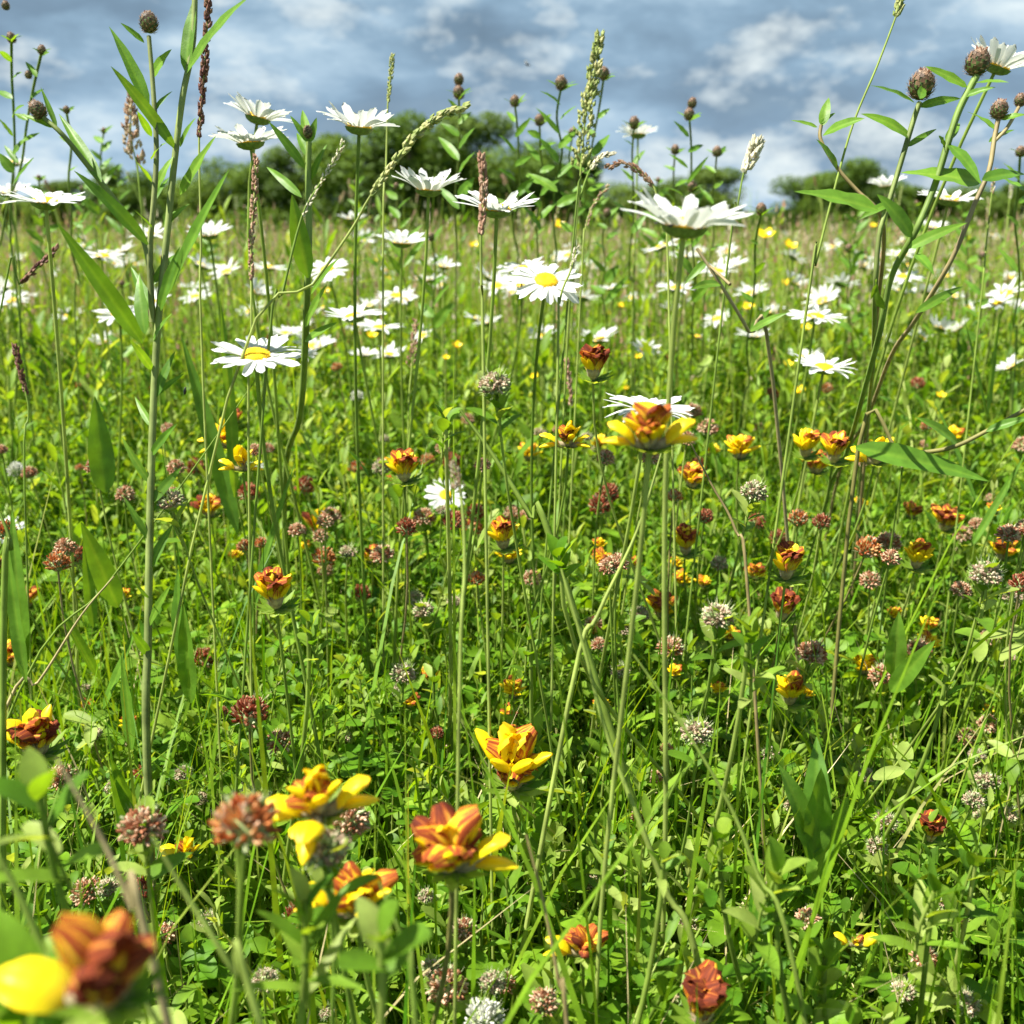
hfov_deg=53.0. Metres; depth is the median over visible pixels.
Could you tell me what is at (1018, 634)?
clover
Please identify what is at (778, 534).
clover
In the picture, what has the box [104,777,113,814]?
clover
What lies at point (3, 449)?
clover
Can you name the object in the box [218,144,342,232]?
tree
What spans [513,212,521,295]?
flowering grass
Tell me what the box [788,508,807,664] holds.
clover
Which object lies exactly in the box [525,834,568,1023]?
stalk
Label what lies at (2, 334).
oxeye daisy
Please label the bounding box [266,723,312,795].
clover
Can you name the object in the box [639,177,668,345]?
knapweed
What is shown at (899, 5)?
flowering grass
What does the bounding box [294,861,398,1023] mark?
kidney vetch
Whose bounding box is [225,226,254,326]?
flowering grass
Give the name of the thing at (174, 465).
clover
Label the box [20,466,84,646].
clover
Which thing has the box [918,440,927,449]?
clover
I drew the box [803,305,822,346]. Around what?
oxeye daisy
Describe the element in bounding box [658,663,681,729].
kidney vetch
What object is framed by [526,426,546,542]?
clover
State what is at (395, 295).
oxeye daisy
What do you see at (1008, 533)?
clover
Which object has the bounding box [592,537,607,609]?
kidney vetch
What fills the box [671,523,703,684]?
kidney vetch
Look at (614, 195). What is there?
tree
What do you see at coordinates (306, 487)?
clover
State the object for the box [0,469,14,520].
clover
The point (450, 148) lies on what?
knapweed
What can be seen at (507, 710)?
kidney vetch
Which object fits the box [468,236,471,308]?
flowering grass
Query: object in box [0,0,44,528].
knapweed
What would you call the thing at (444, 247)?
flowering grass
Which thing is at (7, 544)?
stalk
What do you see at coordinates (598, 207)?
knapweed
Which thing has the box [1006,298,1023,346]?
oxeye daisy
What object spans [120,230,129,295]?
flowering grass
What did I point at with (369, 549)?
kidney vetch
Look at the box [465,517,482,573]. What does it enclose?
clover
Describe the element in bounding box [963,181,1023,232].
tree
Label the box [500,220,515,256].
flowering grass
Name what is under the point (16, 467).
clover
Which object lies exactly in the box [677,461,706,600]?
kidney vetch
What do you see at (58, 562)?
clover
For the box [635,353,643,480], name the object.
buttercup
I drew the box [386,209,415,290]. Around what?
flowering grass
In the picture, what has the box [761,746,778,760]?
clover
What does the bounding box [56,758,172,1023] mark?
stalk
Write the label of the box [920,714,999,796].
clover
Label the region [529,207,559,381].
flowering grass
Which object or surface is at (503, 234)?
flowering grass
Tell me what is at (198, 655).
clover
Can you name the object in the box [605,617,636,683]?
clover
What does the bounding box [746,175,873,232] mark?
tree
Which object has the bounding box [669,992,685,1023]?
clover
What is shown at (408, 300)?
oxeye daisy
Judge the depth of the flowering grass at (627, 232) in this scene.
3.55 m
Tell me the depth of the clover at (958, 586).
0.72 m
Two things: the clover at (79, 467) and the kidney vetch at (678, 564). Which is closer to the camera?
the kidney vetch at (678, 564)
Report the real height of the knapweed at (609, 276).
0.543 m
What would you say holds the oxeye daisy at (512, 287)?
on the ground
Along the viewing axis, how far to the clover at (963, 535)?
0.96 m
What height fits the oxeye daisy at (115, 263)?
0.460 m
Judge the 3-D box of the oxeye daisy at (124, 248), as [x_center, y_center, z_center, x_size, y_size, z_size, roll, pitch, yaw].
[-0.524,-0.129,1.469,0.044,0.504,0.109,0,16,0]
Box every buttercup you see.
[324,287,347,382]
[366,331,392,442]
[442,354,449,408]
[452,340,463,402]
[469,240,477,293]
[530,372,542,469]
[549,219,564,355]
[617,385,629,450]
[618,302,625,352]
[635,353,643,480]
[726,302,754,416]
[741,227,775,427]
[768,238,797,429]
[770,359,793,472]
[771,385,805,474]
[781,323,811,443]
[782,278,788,297]
[863,223,876,274]
[928,391,946,449]
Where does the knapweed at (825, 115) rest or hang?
on the ground
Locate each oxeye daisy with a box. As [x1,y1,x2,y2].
[0,182,30,504]
[0,186,85,708]
[0,276,33,399]
[0,285,8,412]
[0,288,22,413]
[0,293,16,428]
[0,515,24,543]
[4,156,29,432]
[6,289,29,403]
[9,253,32,321]
[17,290,42,392]
[52,306,83,348]
[86,250,142,481]
[88,331,116,408]
[92,305,136,560]
[105,240,158,429]
[107,260,123,288]
[114,254,136,305]
[128,289,177,449]
[129,222,179,451]
[153,244,186,378]
[178,282,209,335]
[179,288,210,376]
[187,219,231,335]
[188,253,243,435]
[208,257,240,346]
[209,123,334,688]
[210,334,320,770]
[224,92,334,683]
[236,301,263,338]
[245,277,271,401]
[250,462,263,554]
[254,262,299,466]
[267,325,301,396]
[288,347,317,426]
[292,333,336,412]
[311,256,355,454]
[316,101,400,669]
[316,300,342,379]
[325,303,396,543]
[338,211,366,322]
[345,321,364,375]
[348,347,377,377]
[353,228,378,346]
[357,297,381,387]
[357,318,403,475]
[365,298,390,442]
[371,341,405,447]
[375,286,418,414]
[376,228,424,567]
[390,286,416,369]
[391,165,466,715]
[414,273,447,384]
[415,324,431,388]
[424,477,465,570]
[430,254,460,455]
[450,190,539,754]
[465,312,489,402]
[471,265,504,437]
[473,314,501,369]
[476,256,545,500]
[478,270,511,373]
[502,288,520,377]
[504,283,529,369]
[506,259,582,673]
[526,325,555,426]
[533,297,545,461]
[553,250,579,329]
[574,289,600,436]
[575,259,592,290]
[581,326,617,433]
[587,392,694,809]
[598,283,627,419]
[615,122,657,473]
[620,185,753,960]
[623,292,636,310]
[630,338,660,389]
[637,280,694,455]
[644,238,678,373]
[662,300,679,311]
[669,250,699,375]
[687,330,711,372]
[691,245,707,259]
[698,257,735,423]
[702,309,728,369]
[714,268,728,345]
[715,256,749,345]
[717,243,738,285]
[733,281,768,295]
[736,327,772,433]
[763,304,784,331]
[764,304,846,600]
[775,248,807,385]
[775,348,823,463]
[776,352,856,640]
[785,268,808,332]
[802,283,840,350]
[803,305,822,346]
[809,304,827,351]
[815,35,1023,668]
[823,271,859,379]
[824,238,842,283]
[842,259,873,339]
[847,189,982,608]
[850,250,873,412]
[854,174,906,422]
[864,261,873,347]
[877,281,919,367]
[879,219,948,433]
[881,334,891,412]
[882,269,924,436]
[886,249,915,389]
[889,237,905,298]
[908,327,935,408]
[913,282,940,334]
[926,314,955,403]
[936,266,954,309]
[943,286,963,338]
[945,316,968,402]
[955,291,1012,486]
[959,299,975,311]
[960,277,1023,438]
[977,233,999,303]
[996,353,1023,449]
[1001,271,1021,282]
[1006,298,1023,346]
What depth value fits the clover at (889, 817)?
0.60 m
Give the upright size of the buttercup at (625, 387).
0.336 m
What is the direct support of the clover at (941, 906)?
on the ground
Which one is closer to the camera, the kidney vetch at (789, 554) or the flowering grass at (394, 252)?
the kidney vetch at (789, 554)
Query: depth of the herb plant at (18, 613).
0.51 m
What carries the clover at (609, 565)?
on the ground
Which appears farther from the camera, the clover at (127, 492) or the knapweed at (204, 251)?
the knapweed at (204, 251)
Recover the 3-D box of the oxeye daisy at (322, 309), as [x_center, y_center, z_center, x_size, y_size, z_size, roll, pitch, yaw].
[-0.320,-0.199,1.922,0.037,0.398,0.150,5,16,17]
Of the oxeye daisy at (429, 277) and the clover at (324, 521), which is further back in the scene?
the oxeye daisy at (429, 277)
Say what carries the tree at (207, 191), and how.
on the ground
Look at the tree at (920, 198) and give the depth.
56.43 m
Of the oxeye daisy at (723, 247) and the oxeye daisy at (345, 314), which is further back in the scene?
the oxeye daisy at (723, 247)
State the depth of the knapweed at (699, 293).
0.95 m
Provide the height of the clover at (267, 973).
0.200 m
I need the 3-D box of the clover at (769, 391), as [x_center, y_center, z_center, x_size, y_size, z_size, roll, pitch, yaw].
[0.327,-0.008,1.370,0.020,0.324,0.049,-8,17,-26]
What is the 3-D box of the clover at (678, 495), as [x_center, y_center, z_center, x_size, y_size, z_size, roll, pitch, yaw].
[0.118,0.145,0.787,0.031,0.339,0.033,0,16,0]
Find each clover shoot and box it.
[0,747,112,912]
[0,909,66,1023]
[226,867,362,1023]
[228,794,243,1023]
[282,609,331,885]
[337,895,430,1023]
[428,404,465,764]
[509,615,549,827]
[537,533,730,891]
[553,817,621,990]
[554,965,580,1023]
[635,841,685,1023]
[679,607,785,951]
[695,817,754,1023]
[723,835,810,1023]
[775,937,849,1023]
[860,656,965,874]
[867,856,969,1023]
[937,825,997,1023]
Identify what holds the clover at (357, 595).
on the ground
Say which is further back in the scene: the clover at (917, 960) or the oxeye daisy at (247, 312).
the oxeye daisy at (247, 312)
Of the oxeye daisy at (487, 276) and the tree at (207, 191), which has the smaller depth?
the oxeye daisy at (487, 276)
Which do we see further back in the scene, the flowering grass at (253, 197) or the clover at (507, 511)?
the clover at (507, 511)
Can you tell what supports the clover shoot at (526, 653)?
on the ground
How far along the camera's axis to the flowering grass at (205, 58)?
0.62 m
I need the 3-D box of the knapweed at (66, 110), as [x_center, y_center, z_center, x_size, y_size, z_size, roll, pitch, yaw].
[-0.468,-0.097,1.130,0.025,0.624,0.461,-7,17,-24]
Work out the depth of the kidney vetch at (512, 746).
0.51 m
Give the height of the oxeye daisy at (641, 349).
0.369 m
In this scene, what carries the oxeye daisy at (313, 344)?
on the ground
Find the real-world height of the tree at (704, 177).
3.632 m
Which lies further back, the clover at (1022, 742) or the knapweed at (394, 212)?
the knapweed at (394, 212)
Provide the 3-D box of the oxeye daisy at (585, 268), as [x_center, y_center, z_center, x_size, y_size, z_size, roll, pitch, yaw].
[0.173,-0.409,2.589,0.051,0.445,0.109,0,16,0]
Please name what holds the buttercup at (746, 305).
on the ground
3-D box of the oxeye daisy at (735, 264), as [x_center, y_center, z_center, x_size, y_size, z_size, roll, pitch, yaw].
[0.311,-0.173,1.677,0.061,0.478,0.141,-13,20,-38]
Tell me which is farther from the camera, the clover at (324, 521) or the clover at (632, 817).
the clover at (324, 521)
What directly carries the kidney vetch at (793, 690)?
on the ground
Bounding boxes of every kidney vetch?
[0,910,171,1023]
[7,639,18,686]
[7,704,114,908]
[25,585,39,609]
[81,698,94,710]
[122,587,161,782]
[161,836,319,943]
[190,493,225,598]
[197,418,265,639]
[218,445,263,694]
[228,550,243,601]
[236,408,243,436]
[252,566,305,874]
[266,765,378,1023]
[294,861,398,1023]
[298,507,332,625]
[301,540,311,608]
[361,552,377,655]
[364,544,406,637]
[379,457,388,532]
[386,448,423,661]
[386,474,393,540]
[403,692,419,736]
[409,801,518,1023]
[416,420,589,768]
[421,667,440,751]
[474,722,579,970]
[488,515,577,725]
[494,549,522,682]
[499,675,526,725]
[500,702,518,718]
[518,442,542,528]
[543,923,608,1003]
[575,343,713,816]
[590,434,605,539]
[591,547,611,592]
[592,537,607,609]
[594,402,697,1023]
[621,427,633,499]
[632,556,647,630]
[646,588,677,634]
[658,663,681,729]
[668,959,740,1023]
[670,556,683,593]
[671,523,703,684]
[673,568,690,621]
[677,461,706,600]
[694,574,710,628]
[702,443,720,501]
[710,681,728,721]
[722,625,740,641]
[724,434,760,611]
[737,428,824,622]
[738,436,893,716]
[748,563,765,616]
[763,541,809,805]
[765,586,800,667]
[766,449,829,638]
[768,430,852,668]
[774,670,812,758]
[794,687,814,750]
[834,932,877,999]
[846,809,951,963]
[853,538,935,716]
[853,654,878,722]
[887,607,901,625]
[895,500,922,595]
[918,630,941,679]
[919,615,938,633]
[930,503,964,600]
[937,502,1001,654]
[940,425,964,505]
[956,537,1019,665]
[982,704,994,715]
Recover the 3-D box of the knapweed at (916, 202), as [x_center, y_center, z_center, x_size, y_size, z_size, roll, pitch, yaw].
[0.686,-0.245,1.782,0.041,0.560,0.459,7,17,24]
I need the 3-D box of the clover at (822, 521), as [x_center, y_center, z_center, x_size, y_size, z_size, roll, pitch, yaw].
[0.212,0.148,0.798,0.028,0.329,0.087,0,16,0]
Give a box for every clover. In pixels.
[0,257,1023,1023]
[0,442,15,525]
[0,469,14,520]
[0,518,132,769]
[6,461,69,591]
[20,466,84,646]
[32,537,77,712]
[42,551,116,778]
[45,564,86,691]
[47,759,82,820]
[69,544,129,714]
[69,874,217,962]
[75,382,86,458]
[75,464,87,526]
[80,681,93,711]
[83,460,170,792]
[94,875,126,915]
[95,727,110,769]
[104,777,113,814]
[111,795,202,1023]
[114,485,172,659]
[122,875,192,983]
[132,764,171,821]
[153,486,280,794]
[159,919,182,1004]
[161,422,204,608]
[166,459,248,639]
[167,486,203,637]
[171,762,193,893]
[186,457,225,556]
[187,646,213,726]
[189,788,211,833]
[194,909,222,960]
[195,742,226,867]
[208,784,281,977]
[219,706,228,719]
[236,538,289,659]
[237,481,273,639]
[246,443,288,650]
[252,964,278,1023]
[254,536,266,633]
[266,442,278,529]
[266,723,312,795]
[278,807,378,1021]
[281,899,403,979]
[284,521,306,701]
[294,475,314,569]
[295,817,377,1023]
[309,513,340,688]
[310,545,346,679]
[311,527,329,664]
[317,565,353,644]
[318,1003,338,1023]
[320,506,374,612]
[330,362,349,459]
[337,727,365,794]
[339,541,357,648]
[347,460,364,531]
[350,390,364,475]
[351,584,371,654]
[369,541,400,617]
[371,457,410,608]
[376,434,389,521]
[382,517,416,824]
[387,659,418,746]
[388,682,416,715]
[399,587,423,639]
[412,507,445,645]
[412,598,444,679]
[413,453,434,545]
[414,888,441,952]
[421,509,465,702]
[421,953,440,1012]
[422,726,443,800]
[422,960,479,1023]
[424,593,460,662]
[434,443,452,556]
[435,504,480,637]
[441,457,491,682]
[443,451,460,497]
[452,914,479,994]
[461,413,478,502]
[463,996,507,1023]
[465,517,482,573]
[466,363,575,878]
[466,504,483,518]
[468,570,504,723]
[477,965,506,998]
[496,504,526,578]
[499,968,516,1019]
[517,509,530,573]
[518,568,555,669]
[524,985,560,1023]
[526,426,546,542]
[571,432,592,588]
[580,636,604,773]
[583,555,624,737]
[584,449,614,629]
[584,616,610,711]
[585,874,597,912]
[587,482,618,593]
[587,492,613,594]
[589,659,636,792]
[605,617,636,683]
[608,550,640,824]
[612,452,658,707]
[626,603,653,677]
[627,600,739,892]
[630,807,652,851]
[645,633,684,730]
[650,770,662,799]
[653,488,689,676]
[659,742,673,787]
[660,431,697,591]
[660,713,718,943]
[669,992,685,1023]
[670,401,702,527]
[677,916,712,951]
[686,418,718,557]
[687,508,713,650]
[691,456,703,465]
[698,474,770,907]
[703,554,728,693]
[719,528,785,648]
[723,881,789,956]
[734,903,823,1022]
[744,375,755,430]
[744,423,764,481]
[747,513,771,621]
[751,590,762,606]
[760,386,779,473]
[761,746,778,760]
[780,636,831,767]
[783,800,792,827]
[786,512,830,717]
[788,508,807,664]
[791,467,807,527]
[794,833,897,892]
[802,533,881,676]
[819,382,833,436]
[831,547,901,795]
[832,766,874,814]
[841,570,881,705]
[852,555,1018,825]
[853,529,903,710]
[854,661,900,789]
[856,809,898,852]
[857,462,866,569]
[863,465,902,735]
[874,946,937,1023]
[890,974,927,1020]
[898,523,1022,920]
[899,376,925,480]
[901,636,936,731]
[902,787,986,885]
[905,897,944,974]
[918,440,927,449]
[919,418,931,533]
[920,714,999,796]
[937,517,981,634]
[937,920,968,957]
[945,745,986,792]
[949,581,1020,762]
[949,584,1023,721]
[949,725,987,796]
[950,524,975,622]
[950,989,987,1023]
[957,557,1023,720]
[963,628,1004,699]
[967,763,1000,859]
[972,808,982,843]
[978,518,1023,740]
[984,493,995,531]
[986,571,1023,851]
[994,804,1023,845]
[996,698,1023,748]
[999,522,1023,840]
[1008,435,1023,552]
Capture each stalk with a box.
[0,512,13,911]
[0,857,73,1023]
[7,380,255,718]
[7,576,113,708]
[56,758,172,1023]
[145,1003,161,1023]
[150,834,264,1023]
[378,881,418,1023]
[459,409,679,949]
[508,453,661,1022]
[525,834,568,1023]
[560,569,701,966]
[633,654,807,1023]
[684,432,765,877]
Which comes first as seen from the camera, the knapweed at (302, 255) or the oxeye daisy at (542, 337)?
the knapweed at (302, 255)
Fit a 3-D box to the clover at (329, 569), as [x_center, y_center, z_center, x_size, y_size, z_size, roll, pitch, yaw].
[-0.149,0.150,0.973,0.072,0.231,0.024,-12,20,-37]
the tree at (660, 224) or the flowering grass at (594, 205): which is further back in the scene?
the tree at (660, 224)
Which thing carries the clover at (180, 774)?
on the ground
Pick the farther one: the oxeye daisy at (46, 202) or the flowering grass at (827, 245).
the flowering grass at (827, 245)
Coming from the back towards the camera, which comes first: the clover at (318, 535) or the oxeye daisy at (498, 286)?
the oxeye daisy at (498, 286)
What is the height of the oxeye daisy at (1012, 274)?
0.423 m
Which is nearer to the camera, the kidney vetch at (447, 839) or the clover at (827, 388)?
the kidney vetch at (447, 839)
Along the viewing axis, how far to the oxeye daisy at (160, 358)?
1.29 m
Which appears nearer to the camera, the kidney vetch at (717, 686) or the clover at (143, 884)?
the clover at (143, 884)
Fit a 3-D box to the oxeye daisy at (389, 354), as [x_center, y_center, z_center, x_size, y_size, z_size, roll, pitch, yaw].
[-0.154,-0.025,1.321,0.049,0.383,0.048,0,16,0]
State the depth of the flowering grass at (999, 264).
2.56 m
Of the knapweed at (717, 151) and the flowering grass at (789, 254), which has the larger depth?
the flowering grass at (789, 254)
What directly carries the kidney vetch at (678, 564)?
on the ground
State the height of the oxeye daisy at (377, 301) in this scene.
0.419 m
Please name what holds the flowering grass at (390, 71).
on the ground
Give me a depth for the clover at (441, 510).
0.82 m
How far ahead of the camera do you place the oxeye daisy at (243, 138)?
0.66 m
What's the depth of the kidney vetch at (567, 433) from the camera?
0.64 m
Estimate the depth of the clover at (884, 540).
0.76 m
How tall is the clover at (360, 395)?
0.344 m
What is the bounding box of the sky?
[0,0,1023,223]
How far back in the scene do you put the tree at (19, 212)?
62.91 m
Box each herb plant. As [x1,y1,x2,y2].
[5,512,29,681]
[55,543,137,708]
[81,397,122,607]
[109,654,136,824]
[171,570,196,702]
[181,301,294,637]
[778,737,849,884]
[829,408,1023,732]
[885,612,934,692]
[934,316,1023,546]
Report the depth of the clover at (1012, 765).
0.64 m
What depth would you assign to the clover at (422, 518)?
0.87 m
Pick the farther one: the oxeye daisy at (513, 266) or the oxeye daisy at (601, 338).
the oxeye daisy at (601, 338)
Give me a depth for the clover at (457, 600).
0.82 m
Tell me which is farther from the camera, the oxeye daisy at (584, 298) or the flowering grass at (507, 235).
the flowering grass at (507, 235)
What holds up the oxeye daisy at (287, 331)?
on the ground
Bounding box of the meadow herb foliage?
[0,194,1023,1023]
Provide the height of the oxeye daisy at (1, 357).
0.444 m
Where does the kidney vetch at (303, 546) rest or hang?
on the ground
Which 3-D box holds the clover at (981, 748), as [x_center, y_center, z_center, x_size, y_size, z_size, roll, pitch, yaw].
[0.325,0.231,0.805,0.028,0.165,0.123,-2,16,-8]
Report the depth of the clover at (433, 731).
0.64 m
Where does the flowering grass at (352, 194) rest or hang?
on the ground
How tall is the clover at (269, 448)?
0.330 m
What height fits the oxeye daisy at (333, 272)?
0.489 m
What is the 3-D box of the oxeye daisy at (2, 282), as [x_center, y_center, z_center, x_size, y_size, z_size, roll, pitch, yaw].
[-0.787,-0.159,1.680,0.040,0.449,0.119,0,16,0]
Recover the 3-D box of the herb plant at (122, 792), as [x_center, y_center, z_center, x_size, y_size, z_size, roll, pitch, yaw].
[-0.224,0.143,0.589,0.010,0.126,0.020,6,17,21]
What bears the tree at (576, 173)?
on the ground
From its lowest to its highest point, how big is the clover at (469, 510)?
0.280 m
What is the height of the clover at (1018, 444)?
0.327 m
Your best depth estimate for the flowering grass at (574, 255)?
0.63 m
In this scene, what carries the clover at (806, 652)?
on the ground
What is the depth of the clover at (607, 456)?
0.77 m
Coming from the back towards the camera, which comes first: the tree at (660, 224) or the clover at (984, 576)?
the tree at (660, 224)
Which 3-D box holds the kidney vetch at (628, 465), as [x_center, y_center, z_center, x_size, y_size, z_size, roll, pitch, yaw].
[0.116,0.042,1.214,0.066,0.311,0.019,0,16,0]
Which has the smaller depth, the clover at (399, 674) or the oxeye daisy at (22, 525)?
the clover at (399, 674)
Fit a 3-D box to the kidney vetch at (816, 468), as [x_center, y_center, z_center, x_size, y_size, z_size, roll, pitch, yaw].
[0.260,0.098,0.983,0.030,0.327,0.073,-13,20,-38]
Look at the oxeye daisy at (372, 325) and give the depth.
1.09 m
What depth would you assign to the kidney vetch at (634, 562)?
0.92 m
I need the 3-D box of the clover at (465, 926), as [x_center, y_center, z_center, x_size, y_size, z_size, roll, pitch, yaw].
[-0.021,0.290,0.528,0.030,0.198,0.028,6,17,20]
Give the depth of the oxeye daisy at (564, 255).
1.85 m
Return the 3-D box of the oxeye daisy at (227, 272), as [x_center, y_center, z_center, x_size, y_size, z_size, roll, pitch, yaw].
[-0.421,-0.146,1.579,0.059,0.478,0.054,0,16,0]
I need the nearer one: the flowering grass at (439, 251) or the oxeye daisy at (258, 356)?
the oxeye daisy at (258, 356)
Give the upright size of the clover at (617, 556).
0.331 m
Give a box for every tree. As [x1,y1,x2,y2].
[0,196,53,232]
[16,179,118,233]
[72,164,183,233]
[144,179,222,213]
[162,157,266,232]
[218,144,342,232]
[265,127,414,233]
[331,109,474,232]
[397,111,549,232]
[454,139,603,233]
[512,153,641,232]
[591,180,667,232]
[642,166,781,232]
[642,197,680,231]
[725,210,774,227]
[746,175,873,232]
[794,156,920,232]
[875,185,974,232]
[916,185,1022,233]
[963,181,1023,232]
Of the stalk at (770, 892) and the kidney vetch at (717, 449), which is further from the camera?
the kidney vetch at (717, 449)
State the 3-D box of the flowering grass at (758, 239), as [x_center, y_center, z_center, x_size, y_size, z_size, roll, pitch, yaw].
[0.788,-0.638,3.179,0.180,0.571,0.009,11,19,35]
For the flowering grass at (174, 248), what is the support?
on the ground
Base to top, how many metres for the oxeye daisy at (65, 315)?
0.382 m
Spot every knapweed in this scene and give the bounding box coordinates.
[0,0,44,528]
[0,44,48,505]
[22,0,245,985]
[25,175,60,353]
[57,105,85,497]
[67,185,99,320]
[83,126,119,387]
[105,164,135,291]
[108,280,136,380]
[194,206,219,323]
[235,205,259,321]
[267,110,338,626]
[342,176,373,295]
[366,203,388,289]
[386,182,423,421]
[413,225,452,407]
[438,72,474,403]
[497,93,533,441]
[523,114,558,335]
[527,74,580,433]
[559,66,613,456]
[559,127,588,466]
[574,157,607,328]
[590,207,628,434]
[612,116,646,457]
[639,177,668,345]
[663,144,693,372]
[669,97,707,424]
[675,181,706,496]
[685,248,799,672]
[699,145,726,417]
[728,202,771,495]
[791,98,885,606]
[795,45,1023,586]
[824,92,1023,558]
[832,243,867,386]
[838,196,869,359]
[849,66,959,586]
[895,200,924,309]
[953,195,978,394]
[961,251,989,399]
[998,145,1023,505]
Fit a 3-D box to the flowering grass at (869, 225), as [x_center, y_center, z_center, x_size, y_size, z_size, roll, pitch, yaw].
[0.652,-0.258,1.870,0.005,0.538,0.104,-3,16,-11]
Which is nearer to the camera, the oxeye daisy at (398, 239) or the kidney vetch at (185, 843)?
the kidney vetch at (185, 843)
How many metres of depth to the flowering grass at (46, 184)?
1.75 m
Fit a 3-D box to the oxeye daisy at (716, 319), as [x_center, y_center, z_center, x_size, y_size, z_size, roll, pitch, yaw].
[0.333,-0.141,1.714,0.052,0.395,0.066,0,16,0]
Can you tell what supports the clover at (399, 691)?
on the ground
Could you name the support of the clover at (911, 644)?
on the ground
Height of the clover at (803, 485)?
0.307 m
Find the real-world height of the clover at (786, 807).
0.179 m
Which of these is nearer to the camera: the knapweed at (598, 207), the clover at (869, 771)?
the clover at (869, 771)
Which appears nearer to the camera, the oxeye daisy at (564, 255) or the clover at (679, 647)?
the clover at (679, 647)
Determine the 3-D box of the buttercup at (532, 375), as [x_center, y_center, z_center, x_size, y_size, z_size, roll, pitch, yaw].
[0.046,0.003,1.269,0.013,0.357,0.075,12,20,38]
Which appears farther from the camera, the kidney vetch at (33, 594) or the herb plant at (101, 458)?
the kidney vetch at (33, 594)
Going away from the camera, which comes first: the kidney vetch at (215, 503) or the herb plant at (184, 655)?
the herb plant at (184, 655)
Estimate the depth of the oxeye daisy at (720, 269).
1.42 m
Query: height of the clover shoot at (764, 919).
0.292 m
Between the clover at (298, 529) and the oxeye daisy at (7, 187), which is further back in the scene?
the oxeye daisy at (7, 187)
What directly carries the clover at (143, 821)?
on the ground
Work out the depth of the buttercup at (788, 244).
1.51 m
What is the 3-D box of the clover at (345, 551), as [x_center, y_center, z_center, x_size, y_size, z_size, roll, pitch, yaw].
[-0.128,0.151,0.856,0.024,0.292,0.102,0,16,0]
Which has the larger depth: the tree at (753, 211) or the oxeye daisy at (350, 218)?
the tree at (753, 211)
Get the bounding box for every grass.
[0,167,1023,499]
[0,169,1023,1023]
[0,172,1023,290]
[0,197,1023,505]
[0,207,11,290]
[0,242,58,316]
[11,342,32,707]
[43,179,89,385]
[59,212,70,436]
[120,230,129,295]
[121,92,176,572]
[123,101,470,875]
[126,172,186,422]
[154,221,160,430]
[171,217,178,308]
[173,219,187,401]
[196,0,225,854]
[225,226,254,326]
[227,139,344,901]
[235,236,256,311]
[247,153,259,875]
[314,217,323,356]
[317,191,345,291]
[348,179,368,357]
[373,194,386,367]
[375,221,384,434]
[382,52,394,671]
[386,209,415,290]
[404,318,418,640]
[407,194,417,281]
[412,216,452,310]
[425,210,436,289]
[430,225,443,336]
[448,459,465,1023]
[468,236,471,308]
[477,150,494,961]
[478,217,489,305]
[497,227,505,363]
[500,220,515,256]
[501,174,533,290]
[506,193,513,259]
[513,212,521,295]
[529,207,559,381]
[535,151,616,669]
[549,246,578,777]
[550,29,604,680]
[557,184,609,809]
[558,357,572,634]
[604,159,678,731]
[623,203,628,258]
[675,134,764,730]
[706,241,735,425]
[731,0,905,858]
[731,215,755,300]
[743,227,758,280]
[745,211,773,299]
[775,231,799,298]
[793,233,805,301]
[813,176,826,334]
[816,236,830,304]
[817,204,838,272]
[825,211,829,318]
[868,218,872,437]
[874,226,899,434]
[883,185,902,335]
[886,219,891,249]
[894,194,920,417]
[905,234,919,349]
[930,168,997,765]
[972,197,989,458]
[986,184,1012,420]
[990,225,1011,312]
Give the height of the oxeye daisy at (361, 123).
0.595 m
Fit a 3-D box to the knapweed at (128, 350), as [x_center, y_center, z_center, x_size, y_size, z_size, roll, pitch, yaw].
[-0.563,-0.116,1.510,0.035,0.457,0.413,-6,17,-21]
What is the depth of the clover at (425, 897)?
0.52 m
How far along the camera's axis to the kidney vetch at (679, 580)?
0.88 m
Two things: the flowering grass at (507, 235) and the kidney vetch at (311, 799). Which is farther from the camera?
the flowering grass at (507, 235)
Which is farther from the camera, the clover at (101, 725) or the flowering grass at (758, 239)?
the flowering grass at (758, 239)
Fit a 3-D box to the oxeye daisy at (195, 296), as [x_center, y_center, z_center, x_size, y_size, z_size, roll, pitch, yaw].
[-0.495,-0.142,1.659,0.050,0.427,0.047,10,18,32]
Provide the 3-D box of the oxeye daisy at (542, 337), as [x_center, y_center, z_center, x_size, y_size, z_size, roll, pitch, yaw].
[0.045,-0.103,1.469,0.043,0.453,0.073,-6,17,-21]
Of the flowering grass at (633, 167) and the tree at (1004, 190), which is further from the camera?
the tree at (1004, 190)
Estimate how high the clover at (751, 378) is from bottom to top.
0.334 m
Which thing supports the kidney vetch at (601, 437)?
on the ground
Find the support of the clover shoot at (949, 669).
on the ground
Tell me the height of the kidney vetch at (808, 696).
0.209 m
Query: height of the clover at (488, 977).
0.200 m
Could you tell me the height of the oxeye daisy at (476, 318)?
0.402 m
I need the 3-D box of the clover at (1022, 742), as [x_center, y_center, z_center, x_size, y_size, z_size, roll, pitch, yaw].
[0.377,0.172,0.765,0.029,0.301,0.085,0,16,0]
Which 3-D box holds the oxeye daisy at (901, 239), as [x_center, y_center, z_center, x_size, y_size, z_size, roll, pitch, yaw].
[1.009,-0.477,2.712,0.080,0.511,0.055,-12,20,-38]
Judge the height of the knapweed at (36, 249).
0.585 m
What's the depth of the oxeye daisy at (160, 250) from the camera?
1.90 m
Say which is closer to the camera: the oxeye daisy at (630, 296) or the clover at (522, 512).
the clover at (522, 512)
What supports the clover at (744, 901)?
on the ground

